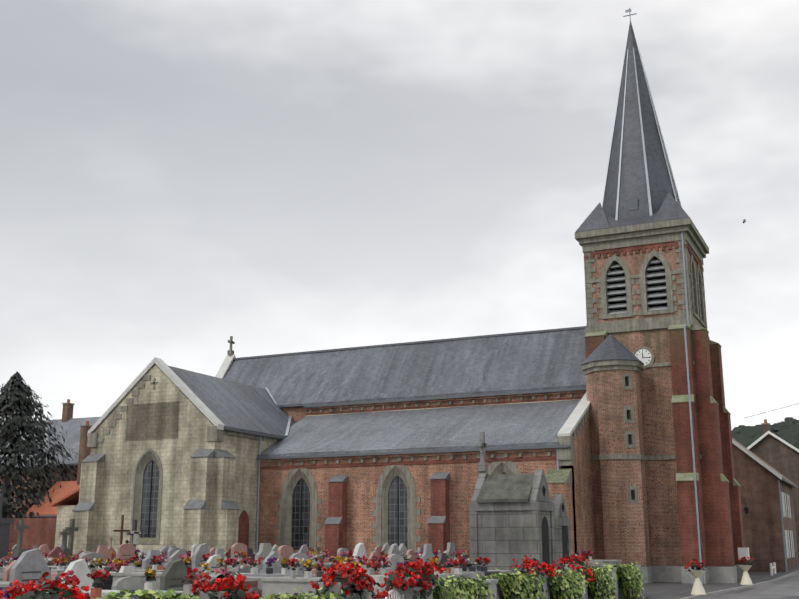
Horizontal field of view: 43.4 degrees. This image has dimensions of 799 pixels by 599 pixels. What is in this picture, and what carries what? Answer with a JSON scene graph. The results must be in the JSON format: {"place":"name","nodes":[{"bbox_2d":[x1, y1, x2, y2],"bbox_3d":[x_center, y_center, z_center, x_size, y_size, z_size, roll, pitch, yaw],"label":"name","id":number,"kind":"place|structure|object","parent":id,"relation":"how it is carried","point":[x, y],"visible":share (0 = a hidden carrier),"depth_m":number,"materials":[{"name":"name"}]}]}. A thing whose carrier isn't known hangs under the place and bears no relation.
{"place":"outdoors","nodes":[
{"label":"outdoors","id":0,"kind":"place"},
{"bbox_2d":[90,364,222,557],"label":"transept gable wall","id":1,"kind":"structure","parent":0,"point":[122,456],"depth_m":59.29,"materials":[{"name":"beige stone"}]},
{"bbox_2d":[169,366,295,438],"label":"transept roof","id":2,"kind":"structure","parent":1,"relation":"on","point":[239,407],"depth_m":63.62,"materials":[{"name":"grey tile"}]},
{"bbox_2d":[370,590,404,598],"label":"cemetery gate","id":3,"kind":"structure","parent":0,"point":[397,593],"depth_m":22.17,"materials":[{"name":"white metal"}]},
{"bbox_2d":[0,0,798,430],"label":"sky","id":4,"kind":"structure","parent":0,"point":[179,179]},
{"bbox_2d":[215,336,585,422],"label":"church nave walls","id":5,"kind":"structure","parent":0,"point":[300,413],"depth_m":64.63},
{"bbox_2d":[223,326,586,407],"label":"nave roof","id":6,"kind":"structure","parent":5,"relation":"on","point":[548,359],"depth_m":66.86,"materials":[{"name":"grey tile"}]},
{"bbox_2d":[256,445,574,555],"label":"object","id":7,"kind":"object","parent":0,"point":[558,481],"visible":0.5,"depth_m":57.15,"materials":[{"name":"grey stone"}]},
{"bbox_2d":[258,451,576,558],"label":"aisle wall","id":8,"kind":"structure","parent":0,"point":[362,482],"depth_m":57.58,"materials":[{"name":"red brick"}]},
{"bbox_2d":[320,565,640,598],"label":"cemetery wall","id":9,"kind":"structure","parent":0,"point":[494,586],"depth_m":27.02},
{"bbox_2d":[469,432,555,572],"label":"mausoleum","id":10,"kind":"structure","parent":0,"point":[511,516],"depth_m":37.99,"materials":[{"name":"stone"}]},
{"bbox_2d":[551,494,570,569],"bbox_3d":[6.181,9.552,42.544,1.840,4.300,1.800,-6,-15,25],"label":"monument","id":11,"kind":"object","parent":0,"point":[562,524],"depth_m":41.98,"materials":[{"name":"stone"}]},
{"bbox_2d":[557,392,595,559],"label":"aisle end wall","id":12,"kind":"structure","parent":0,"point":[574,432],"depth_m":54.90,"materials":[{"name":"red brick"}]},
{"bbox_2d":[586,245,703,565],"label":"tower wall","id":13,"kind":"structure","parent":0,"point":[661,481],"depth_m":58.31,"materials":[{"name":"brown brick"}]},
{"bbox_2d":[580,334,652,582],"bbox_3d":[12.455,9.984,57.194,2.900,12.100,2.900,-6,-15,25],"label":"stair turret","id":14,"kind":"object","parent":13,"relation":"attached to","point":[621,527],"visible":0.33,"depth_m":56.11,"materials":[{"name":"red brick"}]},
{"bbox_2d":[575,218,709,459],"bbox_3d":[15.565,3.094,62.337,7.020,14.100,7.020,-6,-15,25],"label":"belfry","id":15,"kind":"object","parent":13,"relation":"on","point":[660,289],"visible":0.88,"depth_m":60.56,"materials":[{"name":"grey stone"}]},
{"bbox_2d":[575,8,689,232],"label":"church spire","id":16,"kind":"structure","parent":15,"relation":"on","point":[640,188],"depth_m":63.59,"materials":[{"name":"grey tile"}]},
{"bbox_2d":[633,347,654,368],"bbox_3d":[14.408,3.439,59.277,1.320,1.320,0.162,-6,-15,25],"label":"clock","id":17,"kind":"object","parent":13,"relation":"attached to","point":[645,356],"visible":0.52,"depth_m":59.17,"materials":[{"name":"white"}]},
{"bbox_2d":[639,564,798,598],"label":"pavement","id":18,"kind":"structure","parent":0,"point":[666,590],"depth_m":50.93,"materials":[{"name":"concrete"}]},
{"bbox_2d":[360,577,626,598],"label":"fence posts","id":19,"kind":"object","parent":18,"relation":"on","point":[621,594],"visible":0.06,"depth_m":39.33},
{"bbox_2d":[690,565,752,594],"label":"flower planters","id":20,"kind":"object","parent":18,"relation":"on","point":[697,588],"visible":0.94,"depth_m":43.62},
{"bbox_2d":[684,556,754,571],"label":"potted flowers","id":21,"kind":"object","parent":20,"relation":"on","point":[744,560],"visible":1,"depth_m":43.93,"materials":[{"name":"red plant"}]},
{"bbox_2d":[747,419,798,557],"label":"house","id":22,"kind":"structure","parent":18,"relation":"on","point":[777,453],"depth_m":89.06,"materials":[{"name":"brick"}]},
{"bbox_2d":[769,562,776,574],"bbox_3d":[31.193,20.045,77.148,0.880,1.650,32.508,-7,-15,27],"label":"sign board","id":23,"kind":"object","parent":18,"relation":"on","point":[772,568],"visible":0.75,"depth_m":63.79,"materials":[{"name":"paint"}]},
{"bbox_2d":[698,573,798,598],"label":"road","id":24,"kind":"structure","parent":0,"point":[786,588],"depth_m":47.45,"materials":[{"name":"grey asphalt"}]},
{"label":"ground","id":25,"kind":"structure","parent":0,"visible":0},
{"bbox_2d":[0,371,77,517],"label":"conifer tree","id":26,"kind":"object","parent":25,"relation":"on","point":[15,391],"depth_m":83.29,"materials":[{"name":"green plant"}]},
{"bbox_2d":[0,493,621,598],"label":"gravestones","id":27,"kind":"object","parent":25,"relation":"on","point":[276,577],"visible":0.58,"depth_m":31.35,"materials":[{"name":"grey stone"}]},
{"bbox_2d":[0,552,593,598],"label":"red flowers","id":28,"kind":"object","parent":27,"relation":"on","point":[358,579],"visible":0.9,"depth_m":19.85,"materials":[{"name":"red plant"}]},
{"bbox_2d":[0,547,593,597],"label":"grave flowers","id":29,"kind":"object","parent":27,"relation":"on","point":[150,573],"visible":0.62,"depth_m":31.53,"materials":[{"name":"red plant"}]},
{"bbox_2d":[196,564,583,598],"bbox_3d":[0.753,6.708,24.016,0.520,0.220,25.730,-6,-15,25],"label":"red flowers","id":30,"kind":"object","parent":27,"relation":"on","point":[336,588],"depth_m":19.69,"materials":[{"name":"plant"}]},
{"bbox_2d":[92,561,643,598],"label":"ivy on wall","id":31,"kind":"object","parent":25,"relation":"on","point":[524,585],"visible":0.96,"depth_m":28.27,"materials":[{"name":"green plant"}]},
{"bbox_2d":[584,232,747,583],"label":"church tower buttresses","id":32,"kind":"structure","parent":25,"relation":"on","point":[710,513],"depth_m":56.56,"materials":[{"name":"red brick"}]},
{"bbox_2d":[732,438,798,571],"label":"house","id":33,"kind":"structure","parent":25,"relation":"on","point":[769,524],"depth_m":68.62,"materials":[{"name":"brick"}]},
{"bbox_2d":[738,501,749,559],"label":"signs","id":34,"kind":"object","parent":33,"relation":"attached to","point":[742,552],"depth_m":56.71,"materials":[{"name":"white metal"}]},
{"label":"hill terrain","id":35,"kind":"structure","parent":0,"visible":0},
{"bbox_2d":[732,417,798,448],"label":"hill forest trees","id":36,"kind":"object","parent":35,"relation":"on","point":[787,429],"visible":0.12,"depth_m":454.12,"materials":[{"name":"green plant"}]},
{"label":"cemetery terrace","id":37,"kind":"structure","parent":0,"visible":0},
{"bbox_2d":[5,488,79,550],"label":"outbuilding","id":38,"kind":"structure","parent":37,"relation":"on","point":[38,532],"depth_m":73.05,"materials":[{"name":"brick"}]},
{"bbox_2d":[0,399,99,517],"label":"house","id":39,"kind":"structure","parent":37,"relation":"on","point":[69,423],"depth_m":92.85,"materials":[{"name":"brick"}]},
{"bbox_2d":[23,421,92,517],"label":"house","id":40,"kind":"structure","parent":37,"relation":"on","point":[46,510],"depth_m":81.23,"materials":[{"name":"brick"}]},
{"bbox_2d":[72,357,279,554],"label":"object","id":41,"kind":"object","parent":37,"relation":"on","point":[221,508],"visible":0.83,"depth_m":59.21,"materials":[{"name":"beige stone"}]},
{"bbox_2d":[257,399,580,456],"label":"aisle roof","id":42,"kind":"structure","parent":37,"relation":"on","point":[520,424],"depth_m":60.24,"materials":[{"name":"grey tile"}]}
]}

